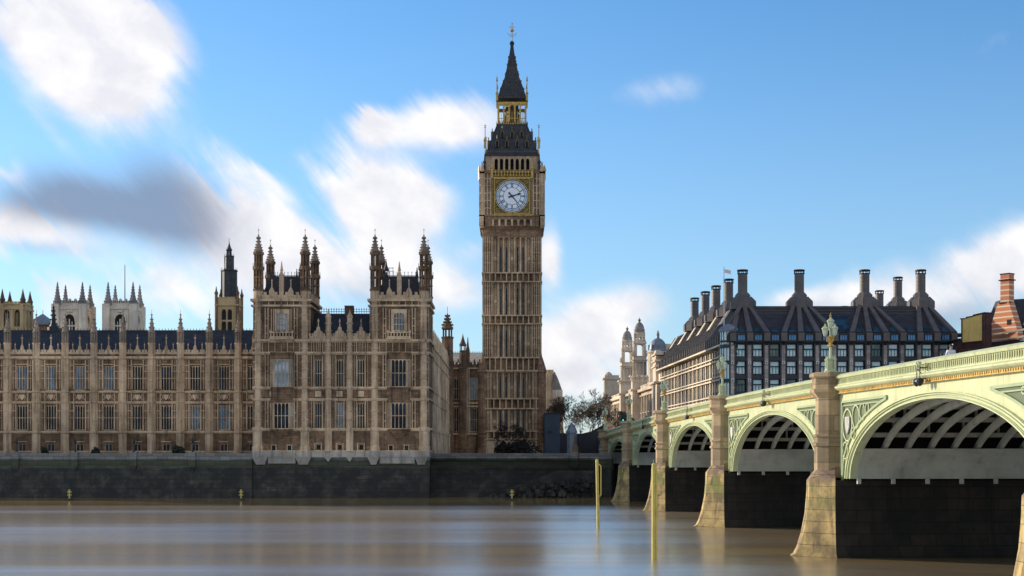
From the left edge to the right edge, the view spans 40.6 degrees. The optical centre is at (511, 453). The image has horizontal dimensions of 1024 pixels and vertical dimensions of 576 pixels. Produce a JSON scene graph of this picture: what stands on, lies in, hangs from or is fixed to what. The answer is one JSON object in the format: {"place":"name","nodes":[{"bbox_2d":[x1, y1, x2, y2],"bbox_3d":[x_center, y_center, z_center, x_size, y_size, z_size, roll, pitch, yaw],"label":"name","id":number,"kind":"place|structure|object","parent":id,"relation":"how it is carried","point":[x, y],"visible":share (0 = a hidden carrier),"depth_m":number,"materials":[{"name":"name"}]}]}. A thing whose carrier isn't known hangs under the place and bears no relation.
{"place":"outdoors","nodes":[
{"label":"outdoors","id":0,"kind":"place"},
{"bbox_2d":[0,497,1015,575],"bbox_3d":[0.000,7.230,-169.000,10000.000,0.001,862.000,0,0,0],"label":"river","id":1,"kind":"structure","parent":0,"point":[486,536],"depth_m":113.41,"materials":[{"name":"liquid"}]},
{"bbox_2d":[0,452,252,497],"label":"river wall","id":2,"kind":"structure","parent":1,"relation":"in","point":[133,475],"depth_m":224.96,"materials":[{"name":"stone"}]},
{"bbox_2d":[431,452,611,496],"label":"river wall","id":3,"kind":"structure","parent":1,"relation":"in","point":[468,474],"depth_m":229.34,"materials":[{"name":"stone"}]},
{"bbox_2d":[484,470,595,496],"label":"slipway","id":4,"kind":"structure","parent":1,"relation":"in","point":[557,476],"depth_m":227.40,"materials":[{"name":"stone"}]},
{"bbox_2d":[492,477,595,497],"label":"rubble","id":5,"kind":"object","parent":4,"relation":"on","point":[535,492],"visible":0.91,"depth_m":226.45,"materials":[{"name":"stone"}]},
{"bbox_2d":[595,459,601,527],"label":"mooring pile","id":6,"kind":"object","parent":1,"relation":"in","point":[597,494],"visible":0.93,"depth_m":133.87,"materials":[{"name":"yellow paint"}]},
{"bbox_2d":[611,454,613,496],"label":"abutment","id":7,"kind":"object","parent":1,"relation":"in","point":[612,463],"visible":0.14,"depth_m":230.20,"materials":[{"name":"stone"}]},
{"bbox_2d":[652,460,656,558],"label":"mooring pile","id":8,"kind":"object","parent":1,"relation":"in","point":[654,512],"visible":0.88,"depth_m":94.45,"materials":[{"name":"yellow paint"}]},
{"bbox_2d":[597,342,1023,575],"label":"bridge","id":9,"kind":"structure","parent":1,"relation":"in","point":[891,461],"depth_m":96.20,"materials":[{"name":"metal"}]},
{"bbox_2d":[602,405,607,429],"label":"street lamp","id":10,"kind":"object","parent":9,"relation":"on","point":[605,425],"visible":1,"depth_m":240.59,"materials":[{"name":"metal"}]},
{"bbox_2d":[625,394,631,420],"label":"street lamp","id":11,"kind":"object","parent":9,"relation":"on","point":[629,416],"visible":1,"depth_m":208.58,"materials":[{"name":"metal"}]},
{"bbox_2d":[660,377,668,409],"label":"street lamp","id":12,"kind":"object","parent":9,"relation":"on","point":[665,402],"visible":1,"depth_m":174.01,"materials":[{"name":"metal"}]},
{"bbox_2d":[716,353,726,394],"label":"street lamp","id":13,"kind":"object","parent":9,"relation":"on","point":[722,386],"visible":1,"depth_m":136.98,"materials":[{"name":"metal"}]},
{"bbox_2d":[822,312,837,371],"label":"street lamp","id":14,"kind":"object","parent":9,"relation":"on","point":[830,363],"visible":0.99,"depth_m":97.91,"materials":[{"name":"metal"}]},
{"bbox_2d":[912,361,927,386],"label":"navigation light","id":15,"kind":"object","parent":9,"relation":"attached to","point":[916,381],"visible":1,"depth_m":78.40,"materials":[{"name":"green paint"}]},
{"bbox_2d":[0,0,1023,433],"label":"sky","id":16,"kind":"structure","parent":0,"point":[683,143],"materials":[{"name":"blue"}]},
{"bbox_2d":[597,440,599,452],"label":"street","id":17,"kind":"structure","parent":0,"point":[598,443],"depth_m":259.25,"materials":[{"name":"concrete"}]},
{"bbox_2d":[554,395,595,427],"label":"bare tree","id":18,"kind":"object","parent":17,"relation":"on","point":[584,413],"visible":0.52,"depth_m":328.72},
{"bbox_2d":[568,407,603,431],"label":"bare tree","id":19,"kind":"object","parent":17,"relation":"on","point":[576,417],"visible":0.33,"depth_m":349.44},
{"bbox_2d":[571,388,615,431],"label":"bare tree","id":20,"kind":"object","parent":17,"relation":"on","point":[604,399],"visible":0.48,"depth_m":368.33,"materials":[{"name":"plant"}]},
{"bbox_2d":[578,404,634,432],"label":"bare tree","id":21,"kind":"object","parent":17,"relation":"on","point":[598,413],"visible":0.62,"depth_m":316.83,"materials":[{"name":"plant"}]},
{"bbox_2d":[586,403,626,428],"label":"bare tree","id":22,"kind":"object","parent":17,"relation":"on","point":[592,407],"visible":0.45,"depth_m":336.64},
{"label":"ground","id":23,"kind":"structure","parent":0,"visible":0},
{"bbox_2d":[0,289,33,329],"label":"parish tower","id":24,"kind":"structure","parent":23,"relation":"on","point":[20,313],"depth_m":400.00,"materials":[{"name":"stone"}]},
{"bbox_2d":[33,314,61,329],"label":"pyramid roof hall","id":25,"kind":"structure","parent":23,"relation":"on","point":[44,321],"depth_m":420.96,"materials":[{"name":"stone"}]},
{"bbox_2d":[47,302,58,329],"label":"ventilation spirelet","id":26,"kind":"object","parent":23,"relation":"on","point":[53,323],"visible":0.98,"depth_m":329.56,"materials":[{"name":"grey metal"}]},
{"bbox_2d":[51,282,95,329],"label":"abbey tower","id":27,"kind":"structure","parent":23,"relation":"on","point":[80,312],"depth_m":499.95,"materials":[{"name":"white stone"}]},
{"bbox_2d":[63,312,75,329],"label":"belfry window","id":28,"kind":"structure","parent":27,"relation":"in","point":[71,320],"depth_m":499.98,"materials":[{"name":"white stone"}]},
{"bbox_2d":[102,282,145,329],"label":"abbey tower","id":29,"kind":"structure","parent":23,"relation":"on","point":[133,310],"depth_m":499.90,"materials":[{"name":"white stone"}]},
{"bbox_2d":[113,312,126,329],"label":"belfry window","id":30,"kind":"structure","parent":29,"relation":"in","point":[117,318],"depth_m":499.98,"materials":[{"name":"white stone"}]},
{"bbox_2d":[0,310,252,452],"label":"palace wing","id":31,"kind":"structure","parent":23,"relation":"on","point":[151,390],"depth_m":236.00,"materials":[{"name":"stone"}]},
{"bbox_2d":[17,405,26,429],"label":"window","id":32,"kind":"structure","parent":31,"relation":"in","point":[21,409],"depth_m":236.29,"materials":[{"name":"glass"}]},
{"bbox_2d":[17,366,27,390],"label":"window","id":33,"kind":"structure","parent":31,"relation":"in","point":[21,370],"depth_m":236.29,"materials":[{"name":"glass"}]},
{"bbox_2d":[46,405,55,429],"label":"window","id":34,"kind":"structure","parent":31,"relation":"in","point":[50,409],"depth_m":236.29,"materials":[{"name":"glass"}]},
{"bbox_2d":[46,366,55,390],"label":"window","id":35,"kind":"structure","parent":31,"relation":"in","point":[50,370],"depth_m":236.29,"materials":[{"name":"glass"}]},
{"bbox_2d":[74,405,84,429],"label":"window","id":36,"kind":"structure","parent":31,"relation":"in","point":[79,410],"depth_m":236.29,"materials":[{"name":"glass"}]},
{"bbox_2d":[74,366,84,390],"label":"window","id":37,"kind":"structure","parent":31,"relation":"in","point":[79,371],"depth_m":236.29,"materials":[{"name":"glass"}]},
{"bbox_2d":[103,405,113,429],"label":"window","id":38,"kind":"structure","parent":31,"relation":"in","point":[108,410],"depth_m":236.29,"materials":[{"name":"stone"}]},
{"bbox_2d":[103,366,113,390],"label":"window","id":39,"kind":"structure","parent":31,"relation":"in","point":[108,371],"depth_m":236.29,"materials":[{"name":"glass"}]},
{"bbox_2d":[132,405,142,429],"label":"window","id":40,"kind":"structure","parent":31,"relation":"in","point":[137,410],"depth_m":236.29,"materials":[{"name":"glass"}]},
{"bbox_2d":[132,366,142,390],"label":"window","id":41,"kind":"structure","parent":31,"relation":"in","point":[137,371],"depth_m":236.29,"materials":[{"name":"glass"}]},
{"bbox_2d":[161,405,171,429],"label":"window","id":42,"kind":"structure","parent":31,"relation":"in","point":[166,410],"depth_m":236.29,"materials":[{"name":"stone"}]},
{"bbox_2d":[161,366,171,390],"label":"window","id":43,"kind":"structure","parent":31,"relation":"in","point":[166,371],"depth_m":236.17,"materials":[{"name":"glass"}]},
{"bbox_2d":[190,405,199,429],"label":"window","id":44,"kind":"structure","parent":31,"relation":"in","point":[194,409],"depth_m":236.29,"materials":[{"name":"glass"}]},
{"bbox_2d":[190,366,200,390],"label":"window","id":45,"kind":"structure","parent":31,"relation":"in","point":[194,370],"depth_m":236.29,"materials":[{"name":"stone"}]},
{"bbox_2d":[219,405,228,429],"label":"window","id":46,"kind":"structure","parent":31,"relation":"in","point":[223,409],"depth_m":236.29,"materials":[{"name":"glass"}]},
{"bbox_2d":[219,366,228,390],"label":"window","id":47,"kind":"structure","parent":31,"relation":"in","point":[223,370],"depth_m":236.29,"materials":[{"name":"glass"}]},
{"bbox_2d":[247,405,252,429],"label":"window","id":48,"kind":"structure","parent":31,"relation":"in","point":[249,407],"depth_m":236.29,"materials":[{"name":"stone"}]},
{"bbox_2d":[247,366,252,390],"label":"window","id":49,"kind":"structure","parent":31,"relation":"in","point":[249,368],"depth_m":236.29,"materials":[{"name":"stone"}]},
{"bbox_2d":[172,445,185,452],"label":"terrace bush","id":50,"kind":"object","parent":23,"relation":"on","point":[177,449],"visible":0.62,"depth_m":230.06,"materials":[{"name":"green plant"}]},
{"bbox_2d":[214,242,243,329],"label":"ventilation tower","id":51,"kind":"structure","parent":23,"relation":"on","point":[228,304],"depth_m":290.00,"materials":[{"name":"stone"}]},
{"bbox_2d":[250,228,434,497],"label":"palace pavilion","id":52,"kind":"structure","parent":23,"relation":"on","point":[342,405],"depth_m":225.44,"materials":[{"name":"stone"}]},
{"bbox_2d":[270,402,273,428],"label":"oriel side window","id":53,"kind":"structure","parent":52,"relation":"in","point":[271,404],"depth_m":225.19,"materials":[{"name":"stone"}]},
{"bbox_2d":[270,359,273,386],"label":"oriel side window","id":54,"kind":"structure","parent":52,"relation":"in","point":[271,360],"depth_m":225.19,"materials":[{"name":"stone"}]},
{"bbox_2d":[274,402,288,428],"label":"window","id":55,"kind":"structure","parent":52,"relation":"in","point":[281,410],"depth_m":224.92,"materials":[{"name":"glass"}]},
{"bbox_2d":[274,359,288,386],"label":"window","id":56,"kind":"structure","parent":52,"relation":"in","point":[281,366],"depth_m":224.92,"materials":[{"name":"glass"}]},
{"bbox_2d":[276,312,287,330],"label":"arched window","id":57,"kind":"structure","parent":52,"relation":"in","point":[281,318],"depth_m":225.52,"materials":[{"name":"glass"}]},
{"bbox_2d":[289,402,293,428],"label":"oriel side window","id":58,"kind":"structure","parent":52,"relation":"in","point":[291,405],"depth_m":225.19,"materials":[{"name":"stone"}]},
{"bbox_2d":[289,359,293,386],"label":"oriel side window","id":59,"kind":"structure","parent":52,"relation":"in","point":[291,361],"depth_m":225.19,"materials":[{"name":"stone"}]},
{"bbox_2d":[315,403,321,427],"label":"window","id":60,"kind":"structure","parent":52,"relation":"in","point":[318,406],"depth_m":225.85,"materials":[{"name":"glass"}]},
{"bbox_2d":[315,360,321,386],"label":"window","id":61,"kind":"structure","parent":52,"relation":"in","point":[318,363],"depth_m":225.85,"materials":[{"name":"glass"}]},
{"bbox_2d":[336,403,343,427],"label":"window","id":62,"kind":"structure","parent":52,"relation":"in","point":[339,406],"depth_m":225.85,"materials":[{"name":"glass"}]},
{"bbox_2d":[336,359,343,386],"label":"window","id":63,"kind":"structure","parent":52,"relation":"in","point":[339,363],"depth_m":225.85,"materials":[{"name":"glass"}]},
{"bbox_2d":[357,403,364,427],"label":"window","id":64,"kind":"structure","parent":52,"relation":"in","point":[360,406],"depth_m":225.85,"materials":[{"name":"glass"}]},
{"bbox_2d":[357,359,364,386],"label":"window","id":65,"kind":"structure","parent":52,"relation":"in","point":[360,363],"depth_m":225.85,"materials":[{"name":"glass"}]},
{"bbox_2d":[387,402,390,428],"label":"oriel side window","id":66,"kind":"structure","parent":52,"relation":"in","point":[389,415],"depth_m":225.19,"materials":[{"name":"stone"}]},
{"bbox_2d":[387,359,390,386],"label":"oriel side window","id":67,"kind":"structure","parent":52,"relation":"in","point":[389,360],"depth_m":225.19,"materials":[{"name":"stone"}]},
{"bbox_2d":[391,402,406,428],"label":"window","id":68,"kind":"structure","parent":52,"relation":"in","point":[398,409],"depth_m":224.92,"materials":[{"name":"glass"}]},
{"bbox_2d":[391,359,406,386],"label":"window","id":69,"kind":"structure","parent":52,"relation":"in","point":[398,366],"depth_m":224.92,"materials":[{"name":"glass"}]},
{"bbox_2d":[393,312,404,330],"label":"window","id":70,"kind":"structure","parent":52,"relation":"in","point":[398,318],"depth_m":225.52,"materials":[{"name":"glass"}]},
{"bbox_2d":[407,402,410,428],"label":"oriel side window","id":71,"kind":"structure","parent":52,"relation":"in","point":[408,404],"depth_m":225.19,"materials":[{"name":"stone"}]},
{"bbox_2d":[407,359,410,386],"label":"oriel side window","id":72,"kind":"structure","parent":52,"relation":"in","point":[408,360],"depth_m":225.19,"materials":[{"name":"stone"}]},
{"bbox_2d":[433,307,453,452],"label":"palace range","id":73,"kind":"structure","parent":23,"relation":"on","point":[443,362],"depth_m":277.50,"materials":[{"name":"stone"}]},
{"bbox_2d":[453,335,478,452],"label":"palace link","id":74,"kind":"object","parent":23,"relation":"on","point":[465,405],"visible":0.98,"depth_m":306.00,"materials":[{"name":"stone"}]},
{"bbox_2d":[454,407,458,431],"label":"window","id":75,"kind":"structure","parent":74,"relation":"in","point":[456,409],"depth_m":306.23,"materials":[{"name":"glass"}]},
{"bbox_2d":[454,378,458,398],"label":"window","id":76,"kind":"structure","parent":74,"relation":"in","point":[456,380],"depth_m":306.23,"materials":[{"name":"glass"}]},
{"bbox_2d":[470,407,477,431],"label":"window","id":77,"kind":"structure","parent":74,"relation":"in","point":[473,410],"depth_m":306.23,"materials":[{"name":"glass"}]},
{"bbox_2d":[470,378,477,398],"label":"window","id":78,"kind":"structure","parent":74,"relation":"in","point":[473,381],"depth_m":306.23,"materials":[{"name":"glass"}]},
{"bbox_2d":[453,351,481,363],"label":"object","id":79,"kind":"structure","parent":23,"relation":"on","point":[475,357],"depth_m":334.53,"materials":[{"name":"stone"}]},
{"bbox_2d":[494,441,513,452],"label":"dark shrub","id":80,"kind":"object","parent":23,"relation":"on","point":[500,448],"visible":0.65,"depth_m":285.49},
{"bbox_2d":[494,421,523,445],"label":"bare shrub tree","id":81,"kind":"object","parent":23,"relation":"on","point":[504,435],"visible":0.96,"depth_m":285.50,"materials":[{"name":"plant"}]},
{"bbox_2d":[477,23,546,452],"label":"clock tower","id":82,"kind":"structure","parent":23,"relation":"on","point":[511,371],"depth_m":306.00,"materials":[{"name":"stone"}]},
{"bbox_2d":[511,427,529,446],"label":"bare shrub tree","id":83,"kind":"object","parent":23,"relation":"on","point":[525,437],"visible":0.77,"depth_m":283.99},
{"bbox_2d":[508,440,541,452],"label":"dark shrub","id":84,"kind":"object","parent":23,"relation":"on","point":[516,448],"visible":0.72,"depth_m":285.61,"materials":[{"name":"plant"}]},
{"bbox_2d":[544,413,559,452],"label":"site hoarding","id":85,"kind":"object","parent":23,"relation":"on","point":[551,432],"visible":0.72,"depth_m":300.00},
{"bbox_2d":[546,370,564,432],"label":"street building","id":86,"kind":"structure","parent":23,"relation":"on","point":[554,390],"depth_m":430.26,"materials":[{"name":"stone"}]},
{"bbox_2d":[546,395,574,432],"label":"bare tree","id":87,"kind":"object","parent":23,"relation":"on","point":[559,406],"visible":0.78,"depth_m":321.86,"materials":[{"name":"plant"}]},
{"bbox_2d":[566,422,576,452],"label":"kiosk","id":88,"kind":"object","parent":23,"relation":"on","point":[571,431],"visible":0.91,"depth_m":257.21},
{"bbox_2d":[560,425,602,452],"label":"site fence","id":89,"kind":"object","parent":23,"relation":"on","point":[589,440],"visible":0.47,"depth_m":262.00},
{"bbox_2d":[602,318,669,429],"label":"government offices","id":90,"kind":"structure","parent":23,"relation":"on","point":[638,384],"depth_m":447.90,"materials":[{"name":"stone"}]},
{"bbox_2d":[656,269,960,409],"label":"office block","id":91,"kind":"structure","parent":23,"relation":"on","point":[761,347],"depth_m":279.41,"materials":[{"name":"brown metal"}]},
{"bbox_2d":[736,344,744,356],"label":"window","id":92,"kind":"structure","parent":91,"relation":"in","point":[741,347],"depth_m":277.53,"materials":[{"name":"glass"}]},
{"bbox_2d":[736,361,744,374],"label":"window","id":93,"kind":"structure","parent":91,"relation":"in","point":[740,366],"depth_m":277.53,"materials":[{"name":"glass"}]},
{"bbox_2d":[736,379,744,391],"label":"window","id":94,"kind":"structure","parent":91,"relation":"in","point":[741,382],"depth_m":277.53,"materials":[{"name":"glass"}]},
{"bbox_2d":[753,344,761,356],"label":"window","id":95,"kind":"structure","parent":91,"relation":"in","point":[757,348],"depth_m":277.53,"materials":[{"name":"glass"}]},
{"bbox_2d":[753,361,761,374],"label":"window","id":96,"kind":"structure","parent":91,"relation":"in","point":[757,365],"depth_m":277.53,"materials":[{"name":"glass"}]},
{"bbox_2d":[753,379,761,390],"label":"window","id":97,"kind":"structure","parent":91,"relation":"in","point":[757,383],"depth_m":277.53,"materials":[{"name":"glass"}]},
{"bbox_2d":[770,344,778,356],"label":"window","id":98,"kind":"structure","parent":91,"relation":"in","point":[774,348],"depth_m":277.53,"materials":[{"name":"glass"}]},
{"bbox_2d":[770,361,778,374],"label":"window","id":99,"kind":"structure","parent":91,"relation":"in","point":[774,365],"depth_m":277.53,"materials":[{"name":"glass"}]},
{"bbox_2d":[787,344,795,356],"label":"window","id":100,"kind":"structure","parent":91,"relation":"in","point":[791,348],"depth_m":277.53,"materials":[{"name":"glass"}]},
{"bbox_2d":[787,361,795,374],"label":"window","id":101,"kind":"structure","parent":91,"relation":"in","point":[791,365],"depth_m":277.53,"materials":[{"name":"glass"}]},
{"bbox_2d":[804,344,812,356],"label":"window","id":102,"kind":"structure","parent":91,"relation":"in","point":[808,348],"depth_m":277.53,"materials":[{"name":"glass"}]},
{"bbox_2d":[804,361,812,374],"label":"window","id":103,"kind":"structure","parent":91,"relation":"in","point":[808,365],"depth_m":277.53,"materials":[{"name":"glass"}]},
{"bbox_2d":[821,344,828,356],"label":"window","id":104,"kind":"structure","parent":91,"relation":"in","point":[824,348],"depth_m":277.53,"materials":[{"name":"glass"}]},
{"bbox_2d":[838,344,846,356],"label":"window","id":105,"kind":"structure","parent":91,"relation":"in","point":[842,348],"depth_m":277.53,"materials":[{"name":"glass"}]},
{"bbox_2d":[838,361,846,371],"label":"window","id":106,"kind":"structure","parent":91,"relation":"in","point":[842,365],"depth_m":277.53,"materials":[{"name":"glass"}]},
{"bbox_2d":[855,344,863,356],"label":"window","id":107,"kind":"structure","parent":91,"relation":"in","point":[859,348],"depth_m":277.53,"materials":[{"name":"glass"}]},
{"bbox_2d":[855,361,863,370],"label":"window","id":108,"kind":"structure","parent":91,"relation":"in","point":[859,365],"depth_m":277.53,"materials":[{"name":"glass"}]},
{"bbox_2d":[872,344,880,356],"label":"window","id":109,"kind":"structure","parent":91,"relation":"in","point":[876,348],"depth_m":277.53,"materials":[{"name":"glass"}]},
{"bbox_2d":[888,344,897,356],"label":"window","id":110,"kind":"structure","parent":91,"relation":"in","point":[892,348],"depth_m":277.53,"materials":[{"name":"glass"}]},
{"bbox_2d":[905,344,914,356],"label":"window","id":111,"kind":"structure","parent":91,"relation":"in","point":[909,348],"depth_m":277.53,"materials":[{"name":"glass"}]},
{"bbox_2d":[922,344,931,356],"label":"window","id":112,"kind":"structure","parent":91,"relation":"in","point":[926,348],"depth_m":277.53,"materials":[{"name":"glass"}]},
{"bbox_2d":[939,344,947,355],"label":"window","id":113,"kind":"structure","parent":91,"relation":"in","point":[944,346],"depth_m":277.53,"materials":[{"name":"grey glass"}]},
{"bbox_2d":[953,312,992,352],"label":"ochre wall building","id":114,"kind":"structure","parent":23,"relation":"on","point":[976,331],"depth_m":264.47,"materials":[{"name":"red brick"}]},
{"bbox_2d":[991,273,1023,346],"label":"brick building","id":115,"kind":"structure","parent":23,"relation":"on","point":[1008,319],"depth_m":268.99,"materials":[{"name":"brick"}]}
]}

